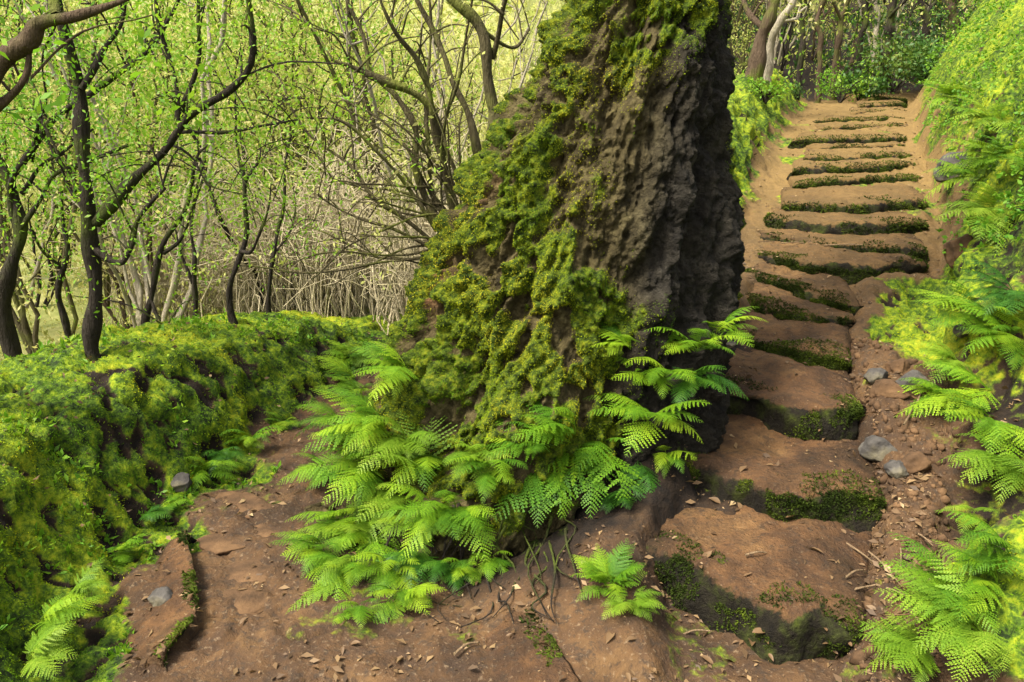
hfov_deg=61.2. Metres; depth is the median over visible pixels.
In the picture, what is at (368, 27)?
young tree
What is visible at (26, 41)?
tree
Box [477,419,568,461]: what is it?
fern
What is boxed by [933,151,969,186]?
stone
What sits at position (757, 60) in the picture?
tree
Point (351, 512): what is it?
fern
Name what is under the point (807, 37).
young tree
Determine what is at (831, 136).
stone step
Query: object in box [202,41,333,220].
young tree
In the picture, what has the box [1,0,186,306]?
young tree
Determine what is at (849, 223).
stone step
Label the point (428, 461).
fern
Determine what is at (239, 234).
dry brush
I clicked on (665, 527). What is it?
step litter
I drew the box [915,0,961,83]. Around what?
tree
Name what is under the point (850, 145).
stone step
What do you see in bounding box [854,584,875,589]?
fallen twig
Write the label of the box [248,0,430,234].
young tree
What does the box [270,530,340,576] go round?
fern
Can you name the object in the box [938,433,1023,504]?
fern
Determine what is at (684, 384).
fern
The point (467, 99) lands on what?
young tree
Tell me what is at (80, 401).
bank litter
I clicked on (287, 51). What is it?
young tree
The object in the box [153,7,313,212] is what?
young tree
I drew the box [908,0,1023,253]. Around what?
ground cover
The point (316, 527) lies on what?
fern
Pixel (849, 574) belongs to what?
fallen twig
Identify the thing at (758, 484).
stone step
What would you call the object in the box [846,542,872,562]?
fallen twig
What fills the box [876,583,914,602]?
fallen twig
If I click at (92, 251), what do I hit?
tree
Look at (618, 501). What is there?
fern
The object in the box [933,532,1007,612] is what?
fern
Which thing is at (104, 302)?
young tree
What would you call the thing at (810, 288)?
stone step
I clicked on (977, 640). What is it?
fern
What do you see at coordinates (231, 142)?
young tree
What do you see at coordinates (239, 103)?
young tree
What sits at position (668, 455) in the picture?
fern
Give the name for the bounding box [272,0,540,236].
young tree
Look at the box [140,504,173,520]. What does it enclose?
fern
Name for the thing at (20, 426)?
seedlings
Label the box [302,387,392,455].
fern
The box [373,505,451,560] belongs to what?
fern
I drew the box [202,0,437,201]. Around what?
young tree
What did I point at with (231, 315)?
sapling
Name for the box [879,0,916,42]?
young tree
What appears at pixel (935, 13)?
young tree
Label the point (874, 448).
stone
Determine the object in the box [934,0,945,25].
young tree
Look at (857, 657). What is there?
gravel
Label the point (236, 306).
dry brush
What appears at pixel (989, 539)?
fern
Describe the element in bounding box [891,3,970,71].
bush
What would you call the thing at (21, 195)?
young tree
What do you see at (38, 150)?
young tree
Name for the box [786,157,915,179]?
stone step
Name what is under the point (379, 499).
fern
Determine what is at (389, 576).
fern
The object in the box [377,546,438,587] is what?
fern
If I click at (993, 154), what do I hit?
fern
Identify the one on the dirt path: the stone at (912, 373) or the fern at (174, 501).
the stone at (912, 373)
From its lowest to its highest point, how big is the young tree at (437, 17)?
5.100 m
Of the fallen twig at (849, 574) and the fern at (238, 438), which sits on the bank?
the fern at (238, 438)
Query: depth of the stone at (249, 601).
3.70 m
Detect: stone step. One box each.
[126,530,200,668]
[477,605,579,681]
[645,505,871,664]
[684,414,887,533]
[724,339,865,440]
[735,312,852,373]
[744,262,863,315]
[745,282,855,328]
[756,240,929,284]
[759,228,929,261]
[763,207,929,234]
[780,182,928,213]
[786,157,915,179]
[788,129,907,148]
[788,171,921,188]
[803,147,910,160]
[806,141,904,148]
[812,114,902,122]
[814,121,903,129]
[843,93,907,104]
[849,106,906,114]
[855,99,907,107]
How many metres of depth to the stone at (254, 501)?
4.49 m
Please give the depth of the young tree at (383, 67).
24.93 m
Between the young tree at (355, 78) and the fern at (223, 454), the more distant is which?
the young tree at (355, 78)
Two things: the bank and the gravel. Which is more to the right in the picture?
the gravel
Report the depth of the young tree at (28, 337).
7.46 m
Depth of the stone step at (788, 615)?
3.59 m
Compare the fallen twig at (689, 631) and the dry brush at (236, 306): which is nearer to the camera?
the fallen twig at (689, 631)
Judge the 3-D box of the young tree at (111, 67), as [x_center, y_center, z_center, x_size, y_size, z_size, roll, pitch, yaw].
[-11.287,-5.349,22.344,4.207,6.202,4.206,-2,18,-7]
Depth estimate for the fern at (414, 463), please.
4.22 m
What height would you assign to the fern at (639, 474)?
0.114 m
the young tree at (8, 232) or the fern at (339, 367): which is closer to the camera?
the fern at (339, 367)
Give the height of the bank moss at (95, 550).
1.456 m
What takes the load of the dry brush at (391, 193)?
on the forest floor
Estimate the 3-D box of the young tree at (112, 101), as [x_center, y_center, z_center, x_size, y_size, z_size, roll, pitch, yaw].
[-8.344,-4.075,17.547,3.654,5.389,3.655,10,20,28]
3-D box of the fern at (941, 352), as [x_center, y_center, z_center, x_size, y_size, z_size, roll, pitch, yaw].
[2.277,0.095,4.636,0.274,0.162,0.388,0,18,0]
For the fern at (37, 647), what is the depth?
3.17 m
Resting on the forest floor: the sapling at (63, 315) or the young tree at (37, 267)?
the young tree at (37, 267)
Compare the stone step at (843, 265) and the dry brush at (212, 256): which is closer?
the stone step at (843, 265)
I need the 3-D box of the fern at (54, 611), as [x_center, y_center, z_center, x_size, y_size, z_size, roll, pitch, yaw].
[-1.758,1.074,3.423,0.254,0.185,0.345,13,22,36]
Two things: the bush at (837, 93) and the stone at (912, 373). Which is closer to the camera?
the stone at (912, 373)
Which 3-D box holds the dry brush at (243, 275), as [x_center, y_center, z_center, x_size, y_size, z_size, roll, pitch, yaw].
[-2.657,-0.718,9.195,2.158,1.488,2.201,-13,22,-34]
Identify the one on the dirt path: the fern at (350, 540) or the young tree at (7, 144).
the fern at (350, 540)
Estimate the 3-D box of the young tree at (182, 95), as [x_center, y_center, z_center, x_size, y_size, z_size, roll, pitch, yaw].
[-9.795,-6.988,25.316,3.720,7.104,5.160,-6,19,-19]
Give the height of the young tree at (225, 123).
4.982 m
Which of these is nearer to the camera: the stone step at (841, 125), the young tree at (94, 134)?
the stone step at (841, 125)
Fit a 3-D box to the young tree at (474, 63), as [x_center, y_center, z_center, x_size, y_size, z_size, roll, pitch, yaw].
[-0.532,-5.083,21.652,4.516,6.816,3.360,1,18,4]
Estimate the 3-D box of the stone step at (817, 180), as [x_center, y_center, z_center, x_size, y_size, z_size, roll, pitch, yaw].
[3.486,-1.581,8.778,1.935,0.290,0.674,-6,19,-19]
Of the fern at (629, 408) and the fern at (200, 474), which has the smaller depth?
the fern at (629, 408)
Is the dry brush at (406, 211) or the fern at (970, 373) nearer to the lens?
the fern at (970, 373)
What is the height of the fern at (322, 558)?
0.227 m
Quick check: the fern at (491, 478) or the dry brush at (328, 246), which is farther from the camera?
the dry brush at (328, 246)
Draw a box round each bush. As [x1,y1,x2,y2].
[737,69,796,103]
[788,81,805,100]
[814,61,877,102]
[823,23,948,93]
[839,69,896,100]
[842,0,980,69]
[878,25,945,88]
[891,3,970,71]
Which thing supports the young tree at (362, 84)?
on the forest floor
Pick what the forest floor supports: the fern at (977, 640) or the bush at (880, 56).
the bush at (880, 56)
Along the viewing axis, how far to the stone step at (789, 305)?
5.78 m
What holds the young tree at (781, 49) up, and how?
on the forest floor
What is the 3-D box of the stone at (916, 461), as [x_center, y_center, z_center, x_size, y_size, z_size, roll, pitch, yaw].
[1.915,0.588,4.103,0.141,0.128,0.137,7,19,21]
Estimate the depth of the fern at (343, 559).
3.79 m
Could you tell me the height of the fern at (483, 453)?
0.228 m
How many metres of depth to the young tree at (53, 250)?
14.04 m
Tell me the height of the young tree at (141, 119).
4.639 m
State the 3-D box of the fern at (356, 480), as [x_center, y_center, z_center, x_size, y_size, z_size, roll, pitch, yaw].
[-0.825,0.613,4.189,0.360,0.264,0.446,-16,24,-40]
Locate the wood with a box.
[0,0,978,216]
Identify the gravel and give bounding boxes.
[847,336,969,681]
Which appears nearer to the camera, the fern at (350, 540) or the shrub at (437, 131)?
the fern at (350, 540)
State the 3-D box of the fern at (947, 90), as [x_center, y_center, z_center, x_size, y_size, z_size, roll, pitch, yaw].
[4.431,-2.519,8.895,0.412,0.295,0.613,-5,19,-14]
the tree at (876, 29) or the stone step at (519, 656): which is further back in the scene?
the tree at (876, 29)
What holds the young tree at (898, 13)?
on the forest floor
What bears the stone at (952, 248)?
on the slope
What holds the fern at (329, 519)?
on the dirt path
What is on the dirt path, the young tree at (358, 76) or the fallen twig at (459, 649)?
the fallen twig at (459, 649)
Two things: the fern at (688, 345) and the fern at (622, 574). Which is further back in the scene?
the fern at (688, 345)
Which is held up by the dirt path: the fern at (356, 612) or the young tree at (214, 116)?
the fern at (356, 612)
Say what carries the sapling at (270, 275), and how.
on the bank
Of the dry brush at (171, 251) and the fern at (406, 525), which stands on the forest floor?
the dry brush at (171, 251)
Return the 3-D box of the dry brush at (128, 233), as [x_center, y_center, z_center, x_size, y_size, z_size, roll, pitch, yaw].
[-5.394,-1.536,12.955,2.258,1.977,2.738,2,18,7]
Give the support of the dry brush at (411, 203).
on the forest floor
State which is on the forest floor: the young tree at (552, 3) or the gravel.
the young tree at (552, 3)
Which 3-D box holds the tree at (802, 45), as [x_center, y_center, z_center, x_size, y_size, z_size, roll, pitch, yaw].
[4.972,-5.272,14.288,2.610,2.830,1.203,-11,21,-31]
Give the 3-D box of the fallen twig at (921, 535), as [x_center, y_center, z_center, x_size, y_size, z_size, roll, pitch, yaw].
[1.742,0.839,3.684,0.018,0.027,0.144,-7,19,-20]
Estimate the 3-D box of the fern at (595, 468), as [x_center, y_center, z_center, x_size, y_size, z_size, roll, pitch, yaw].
[0.298,0.646,3.970,0.530,0.185,0.407,10,21,29]
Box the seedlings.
[0,307,380,659]
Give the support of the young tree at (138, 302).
on the forest floor
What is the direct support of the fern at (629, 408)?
attached to the mossy tree at (596, 184)
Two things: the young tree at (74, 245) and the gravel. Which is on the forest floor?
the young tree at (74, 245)
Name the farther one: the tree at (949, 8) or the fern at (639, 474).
the tree at (949, 8)
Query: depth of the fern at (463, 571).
3.78 m
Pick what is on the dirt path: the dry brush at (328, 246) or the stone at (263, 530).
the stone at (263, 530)
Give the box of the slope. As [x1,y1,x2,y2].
[727,0,1023,681]
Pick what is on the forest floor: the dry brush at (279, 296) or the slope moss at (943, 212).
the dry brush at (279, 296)
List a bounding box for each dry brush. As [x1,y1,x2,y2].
[3,144,237,327]
[10,117,290,322]
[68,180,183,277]
[119,165,273,293]
[128,136,427,316]
[140,102,370,313]
[145,205,262,302]
[165,182,316,302]
[165,198,317,314]
[170,165,325,289]
[172,108,456,316]
[184,160,429,315]
[188,200,342,300]
[199,94,436,317]
[252,42,508,307]
[269,165,426,305]
[273,153,462,323]
[275,144,462,334]
[282,118,472,286]
[319,113,458,288]
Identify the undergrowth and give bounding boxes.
[0,1,973,360]
[727,0,978,83]
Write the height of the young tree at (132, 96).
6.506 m
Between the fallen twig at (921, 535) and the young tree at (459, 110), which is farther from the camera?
the young tree at (459, 110)
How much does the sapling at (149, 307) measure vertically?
1.673 m
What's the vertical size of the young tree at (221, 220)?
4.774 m
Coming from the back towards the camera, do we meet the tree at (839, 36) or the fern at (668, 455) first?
the tree at (839, 36)
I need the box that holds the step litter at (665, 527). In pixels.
[129,95,928,681]
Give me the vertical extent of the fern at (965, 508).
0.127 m
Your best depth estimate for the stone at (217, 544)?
4.11 m
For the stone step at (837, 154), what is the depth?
9.39 m
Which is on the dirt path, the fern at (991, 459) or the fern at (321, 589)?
the fern at (321, 589)
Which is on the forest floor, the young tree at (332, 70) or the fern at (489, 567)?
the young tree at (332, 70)
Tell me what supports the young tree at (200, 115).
on the forest floor
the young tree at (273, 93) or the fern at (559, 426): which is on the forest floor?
the young tree at (273, 93)
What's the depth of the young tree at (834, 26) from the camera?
17.44 m
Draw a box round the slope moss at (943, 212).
[729,1,1023,678]
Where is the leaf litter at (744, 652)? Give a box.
[116,84,1023,681]
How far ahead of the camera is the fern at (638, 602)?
3.37 m
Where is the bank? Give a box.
[0,308,405,681]
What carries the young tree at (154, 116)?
on the forest floor
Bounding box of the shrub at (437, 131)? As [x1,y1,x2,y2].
[192,0,526,291]
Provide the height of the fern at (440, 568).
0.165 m
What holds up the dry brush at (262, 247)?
on the forest floor
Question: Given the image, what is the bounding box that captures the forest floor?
[0,0,981,361]
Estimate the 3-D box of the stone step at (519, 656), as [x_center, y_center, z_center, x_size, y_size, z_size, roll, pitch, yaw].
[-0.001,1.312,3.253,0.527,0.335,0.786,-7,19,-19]
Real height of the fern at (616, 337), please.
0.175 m
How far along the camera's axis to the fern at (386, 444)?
4.08 m
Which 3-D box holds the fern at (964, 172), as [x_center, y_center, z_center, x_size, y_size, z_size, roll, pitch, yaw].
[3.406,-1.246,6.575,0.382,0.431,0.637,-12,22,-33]
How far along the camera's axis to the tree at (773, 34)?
11.74 m
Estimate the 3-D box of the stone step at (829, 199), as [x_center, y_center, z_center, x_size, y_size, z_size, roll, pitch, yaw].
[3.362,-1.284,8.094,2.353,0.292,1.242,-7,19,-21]
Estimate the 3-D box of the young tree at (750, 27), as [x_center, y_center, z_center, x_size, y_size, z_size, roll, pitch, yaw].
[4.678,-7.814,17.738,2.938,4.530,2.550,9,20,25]
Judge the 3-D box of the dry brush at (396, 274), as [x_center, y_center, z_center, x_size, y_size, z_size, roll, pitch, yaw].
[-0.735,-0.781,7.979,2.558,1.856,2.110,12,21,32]
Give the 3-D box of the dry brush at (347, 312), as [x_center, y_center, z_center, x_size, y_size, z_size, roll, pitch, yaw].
[-1.697,-1.056,8.322,2.356,2.533,2.402,-7,19,-22]
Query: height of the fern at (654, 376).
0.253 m
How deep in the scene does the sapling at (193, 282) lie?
6.30 m
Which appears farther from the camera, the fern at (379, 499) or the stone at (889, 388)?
the stone at (889, 388)
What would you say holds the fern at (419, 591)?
on the dirt path
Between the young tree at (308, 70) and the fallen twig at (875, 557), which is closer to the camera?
the fallen twig at (875, 557)
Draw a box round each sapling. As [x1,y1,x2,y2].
[0,128,151,338]
[74,117,261,330]
[94,125,282,315]
[205,39,337,323]
[216,134,358,314]
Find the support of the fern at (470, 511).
attached to the mossy tree at (596, 184)
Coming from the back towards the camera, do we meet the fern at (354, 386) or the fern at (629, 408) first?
the fern at (354, 386)
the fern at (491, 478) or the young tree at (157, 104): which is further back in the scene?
the young tree at (157, 104)
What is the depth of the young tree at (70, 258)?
14.94 m
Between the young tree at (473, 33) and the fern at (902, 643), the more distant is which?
the young tree at (473, 33)
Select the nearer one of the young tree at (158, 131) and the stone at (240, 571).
the stone at (240, 571)
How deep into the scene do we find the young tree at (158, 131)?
19.51 m
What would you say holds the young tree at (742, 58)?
on the forest floor
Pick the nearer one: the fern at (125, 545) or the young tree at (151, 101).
the fern at (125, 545)
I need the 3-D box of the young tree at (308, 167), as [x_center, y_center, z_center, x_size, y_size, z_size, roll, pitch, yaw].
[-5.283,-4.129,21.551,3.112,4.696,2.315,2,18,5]
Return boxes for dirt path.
[115,76,1023,681]
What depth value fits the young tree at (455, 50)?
15.35 m
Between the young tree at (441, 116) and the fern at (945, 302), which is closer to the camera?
the fern at (945, 302)
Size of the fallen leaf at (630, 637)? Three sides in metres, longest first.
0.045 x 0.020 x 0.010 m
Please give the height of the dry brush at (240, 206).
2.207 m
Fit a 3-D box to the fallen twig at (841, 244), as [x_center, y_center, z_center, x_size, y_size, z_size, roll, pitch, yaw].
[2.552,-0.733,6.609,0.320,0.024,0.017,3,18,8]
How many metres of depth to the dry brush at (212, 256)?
11.27 m
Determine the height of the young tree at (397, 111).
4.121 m
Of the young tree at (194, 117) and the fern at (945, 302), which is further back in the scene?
the young tree at (194, 117)
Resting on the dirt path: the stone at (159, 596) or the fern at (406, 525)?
the stone at (159, 596)
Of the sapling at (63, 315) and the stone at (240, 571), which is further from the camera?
the sapling at (63, 315)
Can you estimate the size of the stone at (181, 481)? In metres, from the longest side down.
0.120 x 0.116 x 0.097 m
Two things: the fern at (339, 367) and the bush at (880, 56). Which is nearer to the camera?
the fern at (339, 367)
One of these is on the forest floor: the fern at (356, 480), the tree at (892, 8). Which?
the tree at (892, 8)
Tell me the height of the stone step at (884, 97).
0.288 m
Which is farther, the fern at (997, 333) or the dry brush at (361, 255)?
the dry brush at (361, 255)
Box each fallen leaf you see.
[606,632,614,642]
[625,673,630,681]
[626,636,635,639]
[701,655,713,665]
[702,550,711,557]
[709,497,720,502]
[752,627,764,632]
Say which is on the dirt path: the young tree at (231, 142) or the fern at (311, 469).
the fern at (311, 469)
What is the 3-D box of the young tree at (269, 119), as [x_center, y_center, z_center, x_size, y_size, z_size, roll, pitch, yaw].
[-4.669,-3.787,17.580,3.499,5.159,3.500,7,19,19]
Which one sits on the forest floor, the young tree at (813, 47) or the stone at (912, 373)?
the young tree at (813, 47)
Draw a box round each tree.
[0,0,107,259]
[0,0,116,169]
[0,0,161,353]
[0,0,215,160]
[0,0,225,328]
[0,0,292,358]
[0,0,320,307]
[0,0,449,365]
[0,1,84,328]
[0,7,101,250]
[0,10,60,289]
[0,38,135,273]
[0,61,23,246]
[0,80,97,234]
[1,0,153,287]
[1,0,165,286]
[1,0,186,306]
[1,0,288,327]
[1,22,32,229]
[1,31,25,232]
[1,120,94,254]
[2,0,314,274]
[2,1,180,307]
[2,40,223,198]
[7,1,175,254]
[22,11,154,176]
[26,66,143,249]
[33,1,251,270]
[40,0,415,311]
[49,26,193,227]
[58,2,248,235]
[74,5,226,210]
[85,0,345,245]
[103,0,384,227]
[109,1,245,205]
[112,0,242,207]
[112,83,223,199]
[113,0,343,284]
[137,35,248,177]
[153,0,455,248]
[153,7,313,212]
[162,0,450,268]
[171,52,301,218]
[172,0,383,232]
[180,44,260,195]
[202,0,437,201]
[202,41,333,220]
[213,27,346,205]
[229,0,505,298]
[238,0,431,218]
[247,107,333,203]
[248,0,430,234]
[259,0,558,269]
[261,0,455,214]
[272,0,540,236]
[287,0,427,167]
[304,0,746,626]
[356,0,536,198]
[357,45,499,219]
[373,94,434,221]
[391,68,462,189]
[396,24,533,170]
[408,0,544,163]
[409,0,563,158]
[410,10,540,200]
[423,56,515,160]
[446,0,555,129]
[477,0,559,94]
[524,0,563,13]
[727,0,754,74]
[727,0,818,74]
[729,0,783,59]
[732,0,845,83]
[753,0,879,85]
[765,0,808,64]
[776,0,850,89]
[777,0,841,59]
[779,0,842,73]
[787,0,819,40]
[792,0,884,102]
[794,0,864,99]
[807,0,887,67]
[831,0,955,80]
[836,0,944,90]
[855,0,930,89]
[856,0,947,77]
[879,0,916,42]
[908,0,982,49]
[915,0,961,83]
[933,0,970,40]
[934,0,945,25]
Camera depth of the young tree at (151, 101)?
20.00 m
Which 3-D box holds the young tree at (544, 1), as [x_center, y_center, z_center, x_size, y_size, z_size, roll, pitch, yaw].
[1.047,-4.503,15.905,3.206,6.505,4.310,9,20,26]
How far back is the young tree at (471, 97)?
12.18 m
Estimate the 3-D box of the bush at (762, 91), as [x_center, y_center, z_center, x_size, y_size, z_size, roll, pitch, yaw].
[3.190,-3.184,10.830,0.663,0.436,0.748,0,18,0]
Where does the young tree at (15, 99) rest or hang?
on the forest floor
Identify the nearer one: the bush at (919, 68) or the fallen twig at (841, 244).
the fallen twig at (841, 244)
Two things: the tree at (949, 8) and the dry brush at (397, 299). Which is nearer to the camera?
the dry brush at (397, 299)
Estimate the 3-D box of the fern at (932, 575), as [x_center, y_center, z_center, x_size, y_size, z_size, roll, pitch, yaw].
[1.587,0.920,3.212,0.263,0.216,0.513,-5,19,-16]
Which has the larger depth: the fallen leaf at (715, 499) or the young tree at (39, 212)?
the young tree at (39, 212)
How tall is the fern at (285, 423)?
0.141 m
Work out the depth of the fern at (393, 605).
3.61 m
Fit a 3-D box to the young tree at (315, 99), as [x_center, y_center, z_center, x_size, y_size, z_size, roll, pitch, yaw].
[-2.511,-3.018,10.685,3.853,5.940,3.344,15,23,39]
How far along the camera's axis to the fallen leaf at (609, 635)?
3.28 m
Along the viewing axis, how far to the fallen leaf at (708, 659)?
3.34 m
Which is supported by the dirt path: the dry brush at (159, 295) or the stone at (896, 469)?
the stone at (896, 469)
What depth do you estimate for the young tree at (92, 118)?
12.88 m
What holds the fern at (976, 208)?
on the slope
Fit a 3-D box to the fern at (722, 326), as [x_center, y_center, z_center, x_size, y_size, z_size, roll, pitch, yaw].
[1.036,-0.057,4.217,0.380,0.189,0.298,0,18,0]
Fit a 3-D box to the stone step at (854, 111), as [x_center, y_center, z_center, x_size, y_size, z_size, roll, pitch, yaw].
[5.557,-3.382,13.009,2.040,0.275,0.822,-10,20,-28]
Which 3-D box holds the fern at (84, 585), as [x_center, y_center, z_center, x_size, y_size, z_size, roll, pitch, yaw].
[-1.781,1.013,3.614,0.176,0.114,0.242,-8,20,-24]
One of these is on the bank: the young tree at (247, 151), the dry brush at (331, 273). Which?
the dry brush at (331, 273)
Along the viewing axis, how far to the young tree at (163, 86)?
11.81 m
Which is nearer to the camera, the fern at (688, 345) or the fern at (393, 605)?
the fern at (393, 605)
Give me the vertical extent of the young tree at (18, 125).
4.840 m
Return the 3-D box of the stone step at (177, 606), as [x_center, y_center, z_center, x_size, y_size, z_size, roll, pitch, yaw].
[-1.467,1.156,3.730,0.320,0.309,1.015,-3,18,-10]
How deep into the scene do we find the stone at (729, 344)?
4.36 m
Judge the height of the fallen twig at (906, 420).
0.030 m
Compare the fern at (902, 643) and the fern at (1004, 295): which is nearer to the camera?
the fern at (902, 643)
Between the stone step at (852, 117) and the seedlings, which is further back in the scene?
the stone step at (852, 117)
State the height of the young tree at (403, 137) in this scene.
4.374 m
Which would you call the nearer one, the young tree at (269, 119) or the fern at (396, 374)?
the fern at (396, 374)
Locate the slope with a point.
(993, 379)
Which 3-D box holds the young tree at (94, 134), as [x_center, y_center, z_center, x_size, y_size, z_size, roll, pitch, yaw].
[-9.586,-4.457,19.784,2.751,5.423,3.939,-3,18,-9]
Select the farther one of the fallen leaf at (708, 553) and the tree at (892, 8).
the tree at (892, 8)
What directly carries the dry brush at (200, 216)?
on the forest floor
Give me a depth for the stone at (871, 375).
4.71 m
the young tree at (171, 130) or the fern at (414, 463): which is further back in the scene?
the young tree at (171, 130)
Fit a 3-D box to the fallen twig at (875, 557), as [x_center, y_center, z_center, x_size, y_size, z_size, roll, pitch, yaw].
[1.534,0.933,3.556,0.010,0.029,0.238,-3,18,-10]
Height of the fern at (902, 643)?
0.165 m
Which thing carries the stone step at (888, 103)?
on the dirt path
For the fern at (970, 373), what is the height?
0.234 m
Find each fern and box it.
[20,615,76,679]
[27,591,103,646]
[66,558,107,601]
[105,533,149,571]
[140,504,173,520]
[161,491,188,513]
[186,456,248,492]
[200,446,245,480]
[220,425,285,448]
[262,411,304,433]
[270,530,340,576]
[276,452,334,487]
[286,509,355,542]
[286,581,341,613]
[291,432,383,504]
[292,551,367,600]
[293,400,347,438]
[294,522,371,555]
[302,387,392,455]
[315,554,376,584]
[316,355,363,396]
[317,376,373,407]
[319,517,399,569]
[322,498,414,540]
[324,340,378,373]
[328,344,373,369]
[329,482,413,550]
[329,598,378,628]
[337,415,439,473]
[350,550,419,598]
[351,341,416,406]
[358,410,457,475]
[364,446,444,497]
[364,584,444,623]
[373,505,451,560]
[375,482,479,564]
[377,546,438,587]
[398,582,439,608]
[403,490,496,565]
[417,559,472,594]
[439,557,481,584]
[443,455,527,503]
[444,438,512,497]
[468,551,512,580]
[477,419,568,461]
[492,471,575,526]
[512,400,579,445]
[525,451,641,518]
[528,437,640,471]
[570,540,646,602]
[586,392,709,455]
[590,319,635,356]
[600,487,644,513]
[601,586,666,619]
[611,357,695,398]
[615,460,660,501]
[647,327,743,353]
[653,445,696,475]
[669,365,748,415]
[689,306,765,350]
[859,611,939,681]
[874,551,1018,681]
[878,531,1000,640]
[894,358,1000,421]
[898,377,971,421]
[905,280,988,328]
[913,340,972,383]
[918,81,971,108]
[922,151,1002,203]
[928,181,1023,252]
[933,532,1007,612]
[936,135,1023,176]
[936,508,1023,581]
[938,397,1023,473]
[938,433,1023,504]
[939,294,1023,368]
[941,95,1011,133]
[943,504,996,533]
[950,258,1023,319]
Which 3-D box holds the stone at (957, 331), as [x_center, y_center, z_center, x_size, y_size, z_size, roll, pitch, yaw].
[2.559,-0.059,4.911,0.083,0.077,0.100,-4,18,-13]
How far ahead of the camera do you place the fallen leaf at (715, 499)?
4.14 m
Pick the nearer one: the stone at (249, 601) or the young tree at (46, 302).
the stone at (249, 601)
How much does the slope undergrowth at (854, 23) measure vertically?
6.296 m
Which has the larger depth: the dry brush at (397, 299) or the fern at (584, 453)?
the dry brush at (397, 299)
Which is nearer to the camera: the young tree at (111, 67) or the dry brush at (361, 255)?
the dry brush at (361, 255)
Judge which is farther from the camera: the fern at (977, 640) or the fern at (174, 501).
the fern at (174, 501)
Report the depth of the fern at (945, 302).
4.72 m
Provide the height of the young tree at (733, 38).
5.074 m
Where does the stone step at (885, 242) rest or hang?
on the dirt path
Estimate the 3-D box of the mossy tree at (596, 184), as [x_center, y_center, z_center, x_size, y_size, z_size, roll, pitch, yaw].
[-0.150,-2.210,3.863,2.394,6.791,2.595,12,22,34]
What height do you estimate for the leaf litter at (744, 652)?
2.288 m
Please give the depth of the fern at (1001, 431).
3.94 m
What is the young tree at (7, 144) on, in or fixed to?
on the forest floor
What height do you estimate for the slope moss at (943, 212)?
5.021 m
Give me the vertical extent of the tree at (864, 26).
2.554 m
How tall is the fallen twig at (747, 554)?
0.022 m
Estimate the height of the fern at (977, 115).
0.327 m
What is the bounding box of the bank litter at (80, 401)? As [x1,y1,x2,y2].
[0,309,382,623]
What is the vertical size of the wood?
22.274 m
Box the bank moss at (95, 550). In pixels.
[0,310,402,681]
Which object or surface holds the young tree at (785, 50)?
on the forest floor
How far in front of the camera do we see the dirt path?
3.72 m
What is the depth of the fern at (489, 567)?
3.81 m
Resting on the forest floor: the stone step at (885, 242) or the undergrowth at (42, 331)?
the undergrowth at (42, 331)
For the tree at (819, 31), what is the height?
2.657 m
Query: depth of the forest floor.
21.11 m
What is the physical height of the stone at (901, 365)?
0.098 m
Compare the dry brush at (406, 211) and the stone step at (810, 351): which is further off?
the dry brush at (406, 211)
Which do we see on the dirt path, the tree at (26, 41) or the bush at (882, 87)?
the bush at (882, 87)
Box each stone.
[147,586,172,606]
[170,472,191,492]
[195,534,245,554]
[213,588,276,616]
[215,491,271,519]
[228,558,273,582]
[254,524,279,536]
[726,340,736,347]
[858,435,897,461]
[863,368,887,384]
[869,379,910,398]
[884,460,908,478]
[885,358,909,373]
[896,369,929,391]
[901,451,931,473]
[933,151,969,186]
[943,234,972,267]
[953,324,969,337]
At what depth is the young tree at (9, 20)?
8.26 m
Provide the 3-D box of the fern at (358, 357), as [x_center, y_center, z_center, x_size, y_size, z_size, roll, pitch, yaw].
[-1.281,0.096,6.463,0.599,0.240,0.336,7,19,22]
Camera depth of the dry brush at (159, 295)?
9.65 m
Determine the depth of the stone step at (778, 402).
4.69 m
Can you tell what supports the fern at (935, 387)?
on the dirt path
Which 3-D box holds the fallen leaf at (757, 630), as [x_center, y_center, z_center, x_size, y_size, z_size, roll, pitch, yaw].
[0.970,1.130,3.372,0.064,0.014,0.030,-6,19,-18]
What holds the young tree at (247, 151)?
on the forest floor
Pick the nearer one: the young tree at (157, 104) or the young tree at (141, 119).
the young tree at (141, 119)
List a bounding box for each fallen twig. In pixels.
[453,641,479,654]
[683,629,711,633]
[745,551,766,555]
[824,244,862,245]
[845,569,864,577]
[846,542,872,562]
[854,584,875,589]
[868,551,901,586]
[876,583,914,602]
[903,409,912,424]
[915,533,933,545]
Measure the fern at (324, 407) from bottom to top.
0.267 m
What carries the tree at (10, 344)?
on the bank
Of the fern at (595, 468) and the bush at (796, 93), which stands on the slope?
the bush at (796, 93)
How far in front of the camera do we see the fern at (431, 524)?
3.83 m
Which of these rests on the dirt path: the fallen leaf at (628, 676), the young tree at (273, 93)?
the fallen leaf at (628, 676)
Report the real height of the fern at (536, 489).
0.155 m
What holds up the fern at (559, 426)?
attached to the mossy tree at (596, 184)

